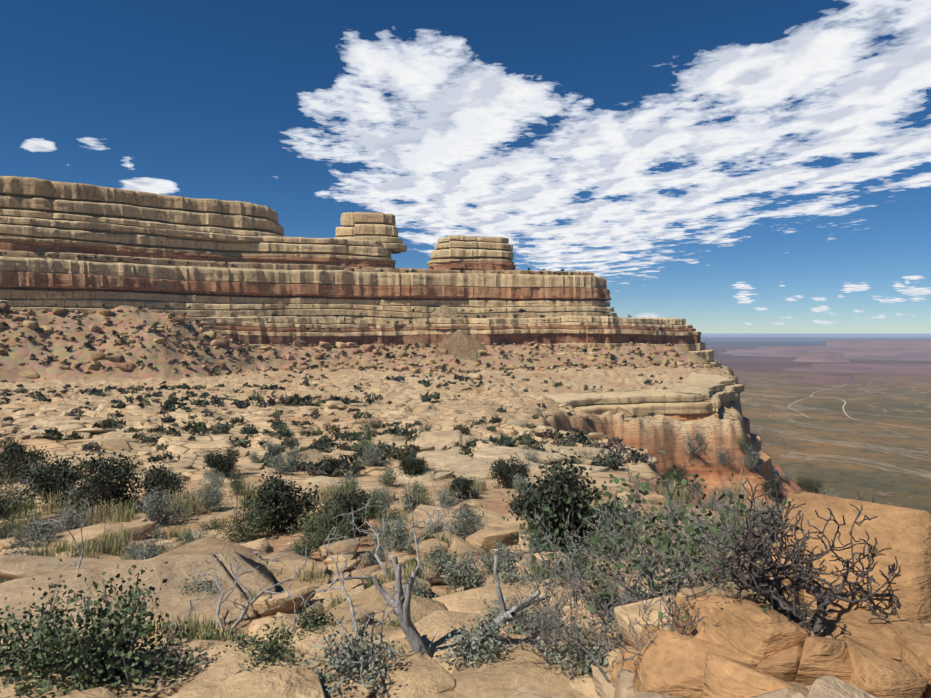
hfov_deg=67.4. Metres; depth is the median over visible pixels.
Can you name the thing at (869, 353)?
mesa
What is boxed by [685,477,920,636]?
gnarled shrub
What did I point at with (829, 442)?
valley ground
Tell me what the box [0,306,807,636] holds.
terrain ground
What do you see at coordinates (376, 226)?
cliff knob
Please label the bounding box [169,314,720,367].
cliff tier
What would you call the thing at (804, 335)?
ridge
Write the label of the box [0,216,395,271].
cliff tier
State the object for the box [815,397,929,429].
road
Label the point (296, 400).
boulders
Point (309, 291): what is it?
cliff tier
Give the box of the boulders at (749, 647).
[610,491,930,697]
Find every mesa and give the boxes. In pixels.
[717,349,765,353]
[730,346,930,360]
[782,363,930,373]
[794,352,849,362]
[796,374,862,383]
[825,339,930,348]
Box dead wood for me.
[21,461,762,686]
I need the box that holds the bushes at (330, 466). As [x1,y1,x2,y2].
[0,402,652,476]
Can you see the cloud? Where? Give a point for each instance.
(446, 138)
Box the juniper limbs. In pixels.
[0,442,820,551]
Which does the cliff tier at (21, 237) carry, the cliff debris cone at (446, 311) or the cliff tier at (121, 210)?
the cliff tier at (121, 210)
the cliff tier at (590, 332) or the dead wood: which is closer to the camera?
the dead wood
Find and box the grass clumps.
[0,471,831,660]
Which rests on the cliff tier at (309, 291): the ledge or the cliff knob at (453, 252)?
the cliff knob at (453, 252)
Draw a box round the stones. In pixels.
[35,482,876,697]
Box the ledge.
[529,373,773,482]
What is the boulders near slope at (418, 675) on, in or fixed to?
on the terrain ground at (666, 434)
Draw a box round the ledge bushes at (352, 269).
[0,252,663,330]
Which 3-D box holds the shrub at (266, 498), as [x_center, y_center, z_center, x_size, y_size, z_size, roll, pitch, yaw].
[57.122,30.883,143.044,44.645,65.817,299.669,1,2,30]
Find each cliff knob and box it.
[335,212,406,253]
[427,235,515,269]
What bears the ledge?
on the terrain ground at (666, 434)
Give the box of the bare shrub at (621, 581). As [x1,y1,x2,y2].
[495,450,834,682]
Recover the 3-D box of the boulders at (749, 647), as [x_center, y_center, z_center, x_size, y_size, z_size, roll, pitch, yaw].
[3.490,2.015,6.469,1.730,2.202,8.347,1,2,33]
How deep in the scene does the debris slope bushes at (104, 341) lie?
239.57 m
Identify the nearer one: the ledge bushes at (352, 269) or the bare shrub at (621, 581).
the bare shrub at (621, 581)
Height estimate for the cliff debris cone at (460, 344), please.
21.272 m
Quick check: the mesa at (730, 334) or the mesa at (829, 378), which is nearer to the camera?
the mesa at (829, 378)
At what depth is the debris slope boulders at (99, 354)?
236.16 m
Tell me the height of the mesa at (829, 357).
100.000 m
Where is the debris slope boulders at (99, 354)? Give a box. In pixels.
[0,303,712,382]
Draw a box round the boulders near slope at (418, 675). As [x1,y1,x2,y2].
[0,470,930,697]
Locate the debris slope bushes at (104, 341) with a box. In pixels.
[0,305,696,374]
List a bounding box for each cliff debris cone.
[431,304,477,344]
[434,329,486,361]
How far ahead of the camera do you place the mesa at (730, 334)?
64682.92 m
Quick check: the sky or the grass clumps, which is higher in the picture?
the sky
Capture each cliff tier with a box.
[0,176,284,242]
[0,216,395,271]
[0,256,616,325]
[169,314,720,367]
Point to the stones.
(827, 686)
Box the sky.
[0,0,930,333]
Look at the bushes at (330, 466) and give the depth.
53.69 m
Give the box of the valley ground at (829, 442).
[700,333,930,514]
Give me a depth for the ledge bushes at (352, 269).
271.68 m
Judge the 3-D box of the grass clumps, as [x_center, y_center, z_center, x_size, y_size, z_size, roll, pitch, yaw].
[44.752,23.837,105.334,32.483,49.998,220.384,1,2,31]
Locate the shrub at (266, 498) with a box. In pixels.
[0,427,881,697]
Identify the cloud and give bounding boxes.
[20,0,930,324]
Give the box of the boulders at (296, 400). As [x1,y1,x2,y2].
[0,309,732,418]

